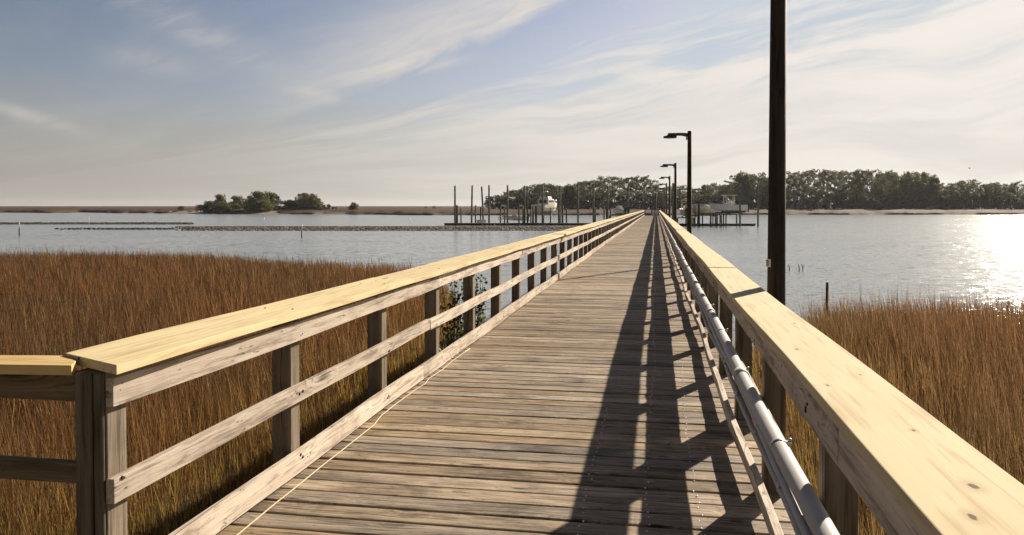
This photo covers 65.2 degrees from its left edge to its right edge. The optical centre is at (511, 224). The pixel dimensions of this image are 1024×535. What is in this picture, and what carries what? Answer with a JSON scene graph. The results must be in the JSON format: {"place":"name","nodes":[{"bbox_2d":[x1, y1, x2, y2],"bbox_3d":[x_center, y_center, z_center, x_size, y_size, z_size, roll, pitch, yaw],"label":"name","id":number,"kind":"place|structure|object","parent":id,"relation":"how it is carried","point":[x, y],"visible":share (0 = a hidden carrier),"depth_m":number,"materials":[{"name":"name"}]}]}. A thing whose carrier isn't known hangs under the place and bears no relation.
{"place":"outdoors","nodes":[
{"label":"outdoors","id":0,"kind":"place"},
{"bbox_2d":[107,210,344,214],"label":"beach","id":1,"kind":"structure","parent":0,"point":[265,212],"depth_m":405.15,"materials":[{"name":"beige sand"}]},
{"bbox_2d":[250,200,273,211],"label":"oak tree","id":2,"kind":"object","parent":1,"relation":"on","point":[261,206],"visible":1,"depth_m":397.11,"materials":[{"name":"green plant"}]},
{"bbox_2d":[0,241,979,534],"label":"ground","id":3,"kind":"structure","parent":0,"point":[180,496],"depth_m":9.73,"materials":[{"name":"brown plant"}]},
{"bbox_2d":[423,279,481,355],"bbox_3d":[-0.985,2.014,13.303,0.994,2.380,0.849,0,1,10],"label":"bush","id":4,"kind":"object","parent":3,"relation":"on","point":[454,299],"visible":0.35,"depth_m":13.28,"materials":[{"name":"green plant"}]},
{"bbox_2d":[455,273,487,334],"bbox_3d":[-0.724,1.908,15.016,0.656,2.514,0.764,1,2,43],"label":"bush","id":5,"kind":"object","parent":3,"relation":"on","point":[479,309],"visible":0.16,"depth_m":14.95,"materials":[{"name":"green plant"}]},
{"bbox_2d":[660,163,676,221],"bbox_3d":[7.664,0.543,39.204,0.808,7.150,0.257,0,1,10],"label":"lamp post","id":6,"kind":"object","parent":3,"relation":"on","point":[674,165],"visible":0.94,"depth_m":39.05,"materials":[{"name":"brown metal"}]},
{"bbox_2d":[663,131,691,233],"bbox_3d":[4.706,0.913,22.772,0.808,7.150,0.257,0,1,10],"label":"lamp post","id":7,"kind":"object","parent":3,"relation":"on","point":[688,135],"visible":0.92,"depth_m":22.62,"materials":[{"name":"brown metal"}]},
{"bbox_2d":[766,0,786,305],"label":"lamp post","id":8,"kind":"object","parent":3,"relation":"on","point":[776,271],"visible":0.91,"depth_m":6.19,"materials":[{"name":"brown metal"}]},
{"bbox_2d":[732,274,1023,534],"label":"marsh grass","id":9,"kind":"structure","parent":3,"relation":"on","point":[964,367],"depth_m":13.69,"materials":[{"name":"brown plant"}]},
{"bbox_2d":[0,212,1023,349],"bbox_3d":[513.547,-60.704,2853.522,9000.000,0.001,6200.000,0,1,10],"label":"water","id":10,"kind":"structure","parent":0,"point":[844,254],"depth_m":74.69,"materials":[{"name":"grey liquid"}]},
{"bbox_2d":[0,222,193,223],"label":"oyster reef","id":11,"kind":"object","parent":10,"relation":"on","point":[97,223],"visible":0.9,"depth_m":163.34},
{"bbox_2d":[55,227,172,229],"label":"oyster reef","id":12,"kind":"object","parent":10,"relation":"on","point":[123,228],"visible":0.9,"depth_m":124.44},
{"bbox_2d":[171,226,576,230],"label":"oyster reef","id":13,"kind":"object","parent":10,"relation":"in","point":[375,228],"visible":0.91,"depth_m":123.16},
{"bbox_2d":[216,216,794,534],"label":"boardwalk","id":14,"kind":"structure","parent":10,"relation":"in","point":[582,398],"depth_m":5.51,"materials":[{"name":"brown wood"}]},
{"bbox_2d":[237,348,469,534],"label":"string","id":15,"kind":"object","parent":14,"relation":"on","point":[247,526],"visible":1,"depth_m":5.07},
{"bbox_2d":[65,210,644,534],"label":"railing","id":16,"kind":"object","parent":14,"relation":"attached to","point":[108,386],"visible":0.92,"depth_m":4.58,"materials":[{"name":"brown wood"}]},
{"bbox_2d":[0,355,82,483],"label":"side railing","id":17,"kind":"object","parent":16,"relation":"attached to","point":[42,377],"visible":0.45,"depth_m":3.21,"materials":[{"name":"brown wood"}]},
{"bbox_2d":[659,210,1023,534],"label":"railing","id":18,"kind":"object","parent":14,"relation":"attached to","point":[897,461],"visible":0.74,"depth_m":2.63,"materials":[{"name":"brown wood"}]},
{"bbox_2d":[660,217,801,534],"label":"conduit","id":19,"kind":"object","parent":18,"relation":"attached to","point":[751,426],"visible":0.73,"depth_m":4.38,"materials":[{"name":"grey plastic"}]},
{"bbox_2d":[659,214,812,534],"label":"conduit","id":20,"kind":"object","parent":18,"relation":"attached to","point":[802,524],"visible":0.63,"depth_m":3.45,"materials":[{"name":"grey plastic"}]},
{"bbox_2d":[659,213,839,534],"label":"conduit","id":21,"kind":"object","parent":18,"relation":"attached to","point":[815,513],"visible":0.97,"depth_m":3.47,"materials":[{"name":"grey plastic"}]},
{"bbox_2d":[501,211,529,220],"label":"motor boat","id":22,"kind":"object","parent":10,"relation":"on","point":[514,217],"visible":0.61,"depth_m":167.50,"materials":[{"name":"paint"}]},
{"bbox_2d":[444,223,589,224],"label":"floating dock","id":23,"kind":"object","parent":10,"relation":"on","point":[516,223],"visible":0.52,"depth_m":152.03,"materials":[{"name":"grey wood"}]},
{"bbox_2d":[530,207,561,222],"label":"lift","id":24,"kind":"object","parent":10,"relation":"on","point":[550,213],"visible":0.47,"depth_m":158.35,"materials":[{"name":"metal"}]},
{"bbox_2d":[531,191,556,213],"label":"cabin cruiser","id":25,"kind":"object","parent":24,"relation":"on","point":[549,203],"visible":0.96,"depth_m":158.14,"materials":[{"name":"white paint"}]},
{"bbox_2d":[659,176,670,217],"bbox_3d":[10.621,0.173,55.636,0.808,7.150,0.257,0,1,10],"label":"lamp post","id":26,"kind":"object","parent":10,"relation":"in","point":[669,178],"visible":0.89,"depth_m":55.48,"materials":[{"name":"brown metal"}]},
{"bbox_2d":[692,215,717,225],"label":"lift","id":27,"kind":"object","parent":10,"relation":"on","point":[705,215],"visible":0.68,"depth_m":148.25,"materials":[{"name":"metal"}]},
{"bbox_2d":[685,204,724,214],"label":"motor boat","id":28,"kind":"object","parent":27,"relation":"on","point":[705,209],"visible":0.48,"depth_m":148.00,"materials":[{"name":"paint"}]},
{"bbox_2d":[678,223,754,225],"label":"floating dock","id":29,"kind":"object","parent":10,"relation":"on","point":[728,224],"visible":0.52,"depth_m":148.16,"materials":[{"name":"wood"}]},
{"bbox_2d":[715,212,741,225],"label":"lift","id":30,"kind":"object","parent":10,"relation":"on","point":[717,213],"visible":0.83,"depth_m":145.39,"materials":[{"name":"metal"}]},
{"bbox_2d":[708,195,749,212],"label":"motor boat","id":31,"kind":"object","parent":30,"relation":"on","point":[728,206],"visible":0.98,"depth_m":145.22,"materials":[{"name":"paint"}]},
{"bbox_2d":[739,183,740,225],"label":"piling","id":32,"kind":"object","parent":10,"relation":"in","point":[739,204],"visible":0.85,"depth_m":143.84,"materials":[{"name":"wood"}]},
{"bbox_2d":[757,183,758,226],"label":"piling","id":33,"kind":"object","parent":10,"relation":"in","point":[757,204],"visible":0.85,"depth_m":141.85,"materials":[{"name":"wood"}]},
{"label":"boat lift","id":34,"kind":"object","parent":10,"relation":"in","visible":0},
{"bbox_2d":[611,203,629,214],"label":"motor boat","id":35,"kind":"object","parent":34,"relation":"on","point":[618,209],"visible":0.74,"depth_m":156.35,"materials":[{"name":"paint"}]},
{"bbox_2d":[0,206,1023,214],"bbox_3d":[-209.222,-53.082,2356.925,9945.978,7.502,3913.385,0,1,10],"label":"terrain","id":36,"kind":"structure","parent":0,"point":[403,210],"depth_m":383.96,"materials":[{"name":"plant"}]},
{"bbox_2d":[214,194,226,208],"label":"oak tree","id":37,"kind":"object","parent":36,"relation":"on","point":[219,198],"visible":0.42,"depth_m":422.95,"materials":[{"name":"green plant"}]},
{"bbox_2d":[211,202,234,211],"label":"bush","id":38,"kind":"object","parent":36,"relation":"on","point":[221,206],"visible":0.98,"depth_m":402.10,"materials":[{"name":"green plant"}]},
{"bbox_2d":[228,195,245,208],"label":"oak tree","id":39,"kind":"object","parent":36,"relation":"on","point":[238,202],"visible":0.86,"depth_m":421.95,"materials":[{"name":"green plant"}]},
{"bbox_2d":[245,191,274,209],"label":"oak tree","id":40,"kind":"object","parent":36,"relation":"on","point":[258,195],"visible":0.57,"depth_m":405.51,"materials":[{"name":"green plant"}]},
{"bbox_2d":[265,191,280,209],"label":"oak tree","id":41,"kind":"object","parent":36,"relation":"on","point":[273,196],"visible":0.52,"depth_m":419.78,"materials":[{"name":"green plant"}]},
{"bbox_2d":[283,199,296,208],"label":"oak tree","id":42,"kind":"object","parent":36,"relation":"on","point":[289,204],"visible":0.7,"depth_m":415.90,"materials":[{"name":"green plant"}]},
{"bbox_2d":[294,193,306,209],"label":"oak tree","id":43,"kind":"object","parent":36,"relation":"on","point":[302,195],"visible":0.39,"depth_m":417.95,"materials":[{"name":"green plant"}]},
{"bbox_2d":[298,193,324,209],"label":"oak tree","id":44,"kind":"object","parent":36,"relation":"on","point":[307,199],"visible":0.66,"depth_m":409.40,"materials":[{"name":"green plant"}]},
{"bbox_2d":[309,200,323,209],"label":"oak tree","id":45,"kind":"object","parent":36,"relation":"on","point":[316,205],"visible":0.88,"depth_m":406.00,"materials":[{"name":"green plant"}]},
{"bbox_2d":[545,184,562,200],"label":"pine tree","id":46,"kind":"object","parent":36,"relation":"on","point":[556,191],"visible":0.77,"depth_m":410.73,"materials":[{"name":"green plant"}]},
{"bbox_2d":[561,183,576,208],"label":"oak tree","id":47,"kind":"object","parent":36,"relation":"on","point":[569,191],"visible":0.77,"depth_m":402.02,"materials":[{"name":"green plant"}]},
{"bbox_2d":[563,200,576,208],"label":"shrub","id":48,"kind":"object","parent":36,"relation":"on","point":[569,203],"visible":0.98,"depth_m":397.86,"materials":[{"name":"green plant"}]},
{"bbox_2d":[573,181,588,199],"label":"pine tree","id":49,"kind":"object","parent":36,"relation":"on","point":[580,189],"visible":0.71,"depth_m":404.43,"materials":[{"name":"green plant"}]},
{"bbox_2d":[576,201,592,208],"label":"shrub","id":50,"kind":"object","parent":36,"relation":"on","point":[582,204],"visible":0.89,"depth_m":394.82,"materials":[{"name":"green plant"}]},
{"bbox_2d":[582,180,598,202],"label":"pine tree","id":51,"kind":"object","parent":36,"relation":"on","point":[590,182],"visible":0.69,"depth_m":417.79,"materials":[{"name":"green plant"}]},
{"bbox_2d":[591,180,606,202],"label":"pine tree","id":52,"kind":"object","parent":36,"relation":"on","point":[597,186],"visible":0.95,"depth_m":404.25,"materials":[{"name":"green plant"}]},
{"bbox_2d":[595,179,613,208],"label":"pine tree","id":53,"kind":"object","parent":36,"relation":"on","point":[605,185],"visible":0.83,"depth_m":406.14,"materials":[{"name":"green plant"}]},
{"bbox_2d":[604,176,618,201],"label":"pine tree","id":54,"kind":"object","parent":36,"relation":"on","point":[612,185],"visible":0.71,"depth_m":419.72,"materials":[{"name":"green plant"}]},
{"bbox_2d":[612,179,626,199],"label":"pine tree","id":55,"kind":"object","parent":36,"relation":"on","point":[617,185],"visible":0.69,"depth_m":418.11,"materials":[{"name":"green plant"}]},
{"bbox_2d":[615,196,630,207],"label":"shrub","id":56,"kind":"object","parent":36,"relation":"on","point":[623,203],"visible":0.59,"depth_m":402.27,"materials":[{"name":"green plant"}]},
{"bbox_2d":[619,176,633,197],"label":"pine tree","id":57,"kind":"object","parent":36,"relation":"on","point":[627,182],"visible":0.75,"depth_m":410.69,"materials":[{"name":"green plant"}]},
{"bbox_2d":[630,177,643,201],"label":"pine tree","id":58,"kind":"object","parent":36,"relation":"on","point":[635,186],"visible":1,"depth_m":408.76,"materials":[{"name":"green plant"}]},
{"bbox_2d":[634,197,648,208],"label":"shrub","id":59,"kind":"object","parent":36,"relation":"on","point":[642,204],"visible":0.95,"depth_m":403.46,"materials":[{"name":"green plant"}]},
{"bbox_2d":[637,175,651,197],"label":"pine tree","id":60,"kind":"object","parent":36,"relation":"on","point":[646,194],"visible":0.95,"depth_m":409.13,"materials":[{"name":"green plant"}]},
{"bbox_2d":[649,196,667,208],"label":"shrub","id":61,"kind":"object","parent":36,"relation":"on","point":[652,199],"visible":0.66,"depth_m":396.11,"materials":[{"name":"green plant"}]},
{"bbox_2d":[692,188,706,202],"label":"pine tree","id":62,"kind":"object","parent":36,"relation":"on","point":[698,191],"visible":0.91,"depth_m":403.76,"materials":[{"name":"green plant"}]},
{"bbox_2d":[699,184,713,203],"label":"oak tree","id":63,"kind":"object","parent":36,"relation":"on","point":[709,197],"visible":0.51,"depth_m":418.16,"materials":[{"name":"green plant"}]},
{"bbox_2d":[730,177,747,201],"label":"pine tree","id":64,"kind":"object","parent":36,"relation":"on","point":[742,186],"visible":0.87,"depth_m":405.35,"materials":[{"name":"green plant"}]},
{"bbox_2d":[731,171,754,208],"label":"oak tree","id":65,"kind":"object","parent":36,"relation":"on","point":[747,187],"visible":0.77,"depth_m":406.23,"materials":[{"name":"green plant"}]},
{"bbox_2d":[752,172,766,196],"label":"pine tree","id":66,"kind":"object","parent":36,"relation":"on","point":[758,177],"visible":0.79,"depth_m":411.18,"materials":[{"name":"green plant"}]},
{"bbox_2d":[755,176,767,205],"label":"oak tree","id":67,"kind":"object","parent":36,"relation":"on","point":[763,189],"visible":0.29,"depth_m":415.54,"materials":[{"name":"green plant"}]},
{"bbox_2d":[786,171,803,200],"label":"pine tree","id":68,"kind":"object","parent":36,"relation":"on","point":[796,192],"visible":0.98,"depth_m":419.48,"materials":[{"name":"green plant"}]},
{"bbox_2d":[794,170,813,201],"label":"pine tree","id":69,"kind":"object","parent":36,"relation":"on","point":[804,186],"visible":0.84,"depth_m":425.40,"materials":[{"name":"green plant"}]},
{"bbox_2d":[799,196,813,208],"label":"shrub","id":70,"kind":"object","parent":36,"relation":"on","point":[808,204],"visible":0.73,"depth_m":411.98,"materials":[{"name":"green plant"}]},
{"bbox_2d":[801,169,820,196],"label":"pine tree","id":71,"kind":"object","parent":36,"relation":"on","point":[809,181],"visible":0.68,"depth_m":430.34,"materials":[{"name":"green plant"}]},
{"bbox_2d":[811,172,825,196],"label":"pine tree","id":72,"kind":"object","parent":36,"relation":"on","point":[821,179],"visible":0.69,"depth_m":427.44,"materials":[{"name":"green plant"}]},
{"bbox_2d":[812,194,830,208],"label":"shrub","id":73,"kind":"object","parent":36,"relation":"on","point":[816,197],"visible":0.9,"depth_m":416.49,"materials":[{"name":"green plant"}]},
{"bbox_2d":[819,169,836,196],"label":"pine tree","id":74,"kind":"object","parent":36,"relation":"on","point":[826,182],"visible":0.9,"depth_m":418.78,"materials":[{"name":"green plant"}]},
{"bbox_2d":[825,170,844,195],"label":"pine tree","id":75,"kind":"object","parent":36,"relation":"on","point":[834,182],"visible":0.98,"depth_m":414.87,"materials":[{"name":"green plant"}]},
{"bbox_2d":[831,195,844,208],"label":"shrub","id":76,"kind":"object","parent":36,"relation":"on","point":[836,199],"visible":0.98,"depth_m":410.35,"materials":[{"name":"green plant"}]},
{"bbox_2d":[833,175,849,208],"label":"pine tree","id":77,"kind":"object","parent":36,"relation":"on","point":[840,178],"visible":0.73,"depth_m":421.43,"materials":[{"name":"green plant"}]},
{"bbox_2d":[840,172,857,203],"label":"pine tree","id":78,"kind":"object","parent":36,"relation":"on","point":[847,176],"visible":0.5,"depth_m":431.90,"materials":[{"name":"green plant"}]},
{"bbox_2d":[846,169,864,201],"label":"pine tree","id":79,"kind":"object","parent":36,"relation":"on","point":[855,172],"visible":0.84,"depth_m":426.68,"materials":[{"name":"green plant"}]},
{"bbox_2d":[850,198,868,208],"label":"shrub","id":80,"kind":"object","parent":36,"relation":"on","point":[859,206],"visible":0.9,"depth_m":405.47,"materials":[{"name":"green plant"}]},
{"bbox_2d":[850,169,873,197],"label":"pine tree","id":81,"kind":"object","parent":36,"relation":"on","point":[860,174],"visible":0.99,"depth_m":421.67,"materials":[{"name":"green plant"}]},
{"bbox_2d":[861,169,882,205],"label":"pine tree","id":82,"kind":"object","parent":36,"relation":"on","point":[873,177],"visible":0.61,"depth_m":428.41,"materials":[{"name":"green plant"}]},
{"bbox_2d":[867,199,887,209],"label":"shrub","id":83,"kind":"object","parent":36,"relation":"on","point":[878,205],"visible":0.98,"depth_m":406.14,"materials":[{"name":"green plant"}]},
{"bbox_2d":[873,175,892,204],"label":"pine tree","id":84,"kind":"object","parent":36,"relation":"on","point":[879,188],"visible":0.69,"depth_m":430.15,"materials":[{"name":"green plant"}]},
{"bbox_2d":[879,194,892,208],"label":"shrub","id":85,"kind":"object","parent":36,"relation":"on","point":[886,198],"visible":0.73,"depth_m":416.58,"materials":[{"name":"green plant"}]},
{"bbox_2d":[881,171,895,200],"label":"pine tree","id":86,"kind":"object","parent":36,"relation":"on","point":[888,175],"visible":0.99,"depth_m":416.75,"materials":[{"name":"green plant"}]},
{"bbox_2d":[877,169,899,208],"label":"oak tree","id":87,"kind":"object","parent":36,"relation":"on","point":[893,187],"visible":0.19,"depth_m":445.55,"materials":[{"name":"green plant"}]},
{"bbox_2d":[887,176,908,207],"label":"pine tree","id":88,"kind":"object","parent":36,"relation":"on","point":[902,187],"visible":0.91,"depth_m":415.58,"materials":[{"name":"green plant"}]},
{"bbox_2d":[890,196,907,208],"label":"shrub","id":89,"kind":"object","parent":36,"relation":"on","point":[901,205],"visible":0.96,"depth_m":409.35,"materials":[{"name":"green plant"}]},
{"bbox_2d":[897,171,918,201],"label":"oak tree","id":90,"kind":"object","parent":36,"relation":"on","point":[909,190],"visible":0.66,"depth_m":421.06,"materials":[{"name":"green plant"}]},
{"bbox_2d":[911,175,928,197],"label":"pine tree","id":91,"kind":"object","parent":36,"relation":"on","point":[920,187],"visible":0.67,"depth_m":422.90,"materials":[{"name":"green plant"}]},
{"bbox_2d":[913,201,932,209],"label":"shrub","id":92,"kind":"object","parent":36,"relation":"on","point":[923,205],"visible":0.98,"depth_m":407.94,"materials":[{"name":"green plant"}]},
{"bbox_2d":[914,171,935,208],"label":"oak tree","id":93,"kind":"object","parent":36,"relation":"on","point":[924,191],"visible":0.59,"depth_m":429.09,"materials":[{"name":"green plant"}]},
{"bbox_2d":[924,175,940,208],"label":"oak tree","id":94,"kind":"object","parent":36,"relation":"on","point":[933,181],"visible":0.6,"depth_m":427.93,"materials":[{"name":"green plant"}]},
{"bbox_2d":[928,183,953,205],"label":"pine tree","id":95,"kind":"object","parent":36,"relation":"on","point":[940,187],"visible":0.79,"depth_m":421.23,"materials":[{"name":"green plant"}]},
{"bbox_2d":[939,195,959,209],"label":"shrub","id":96,"kind":"object","parent":36,"relation":"on","point":[952,203],"visible":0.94,"depth_m":408.14,"materials":[{"name":"green plant"}]},
{"bbox_2d":[943,183,964,201],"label":"pine tree","id":97,"kind":"object","parent":36,"relation":"on","point":[952,186],"visible":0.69,"depth_m":416.89,"materials":[{"name":"green plant"}]},
{"bbox_2d":[952,180,972,199],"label":"pine tree","id":98,"kind":"object","parent":36,"relation":"on","point":[963,187],"visible":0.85,"depth_m":418.30,"materials":[{"name":"green plant"}]},
{"bbox_2d":[956,185,976,203],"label":"pine tree","id":99,"kind":"object","parent":36,"relation":"on","point":[973,192],"visible":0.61,"depth_m":419.05,"materials":[{"name":"green plant"}]},
{"bbox_2d":[966,196,979,208],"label":"shrub","id":100,"kind":"object","parent":36,"relation":"on","point":[977,203],"visible":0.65,"depth_m":409.77,"materials":[{"name":"green plant"}]},
{"bbox_2d":[973,184,992,208],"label":"pine tree","id":101,"kind":"object","parent":36,"relation":"on","point":[980,188],"visible":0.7,"depth_m":421.35,"materials":[{"name":"green plant"}]},
{"bbox_2d":[979,194,988,208],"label":"shrub","id":102,"kind":"object","parent":36,"relation":"on","point":[983,199],"visible":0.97,"depth_m":412.00,"materials":[{"name":"green plant"}]},
{"bbox_2d":[987,182,1007,201],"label":"pine tree","id":103,"kind":"object","parent":36,"relation":"on","point":[995,186],"visible":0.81,"depth_m":418.52,"materials":[{"name":"green plant"}]},
{"bbox_2d":[989,195,1007,209],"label":"shrub","id":104,"kind":"object","parent":36,"relation":"on","point":[999,202],"visible":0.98,"depth_m":408.60,"materials":[{"name":"green plant"}]},
{"bbox_2d":[998,184,1016,200],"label":"pine tree","id":105,"kind":"object","parent":36,"relation":"on","point":[1006,186],"visible":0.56,"depth_m":421.49,"materials":[{"name":"green plant"}]},
{"bbox_2d":[1003,198,1020,209],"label":"shrub","id":106,"kind":"object","parent":36,"relation":"on","point":[1015,205],"visible":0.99,"depth_m":405.09,"materials":[{"name":"green plant"}]},
{"bbox_2d":[1006,181,1023,199],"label":"pine tree","id":107,"kind":"object","parent":36,"relation":"on","point":[1015,185],"visible":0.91,"depth_m":421.08,"materials":[{"name":"green plant"}]},
{"bbox_2d":[0,0,1023,205],"label":"sky","id":108,"kind":"structure","parent":0,"point":[103,102],"materials":[{"name":"blue"}]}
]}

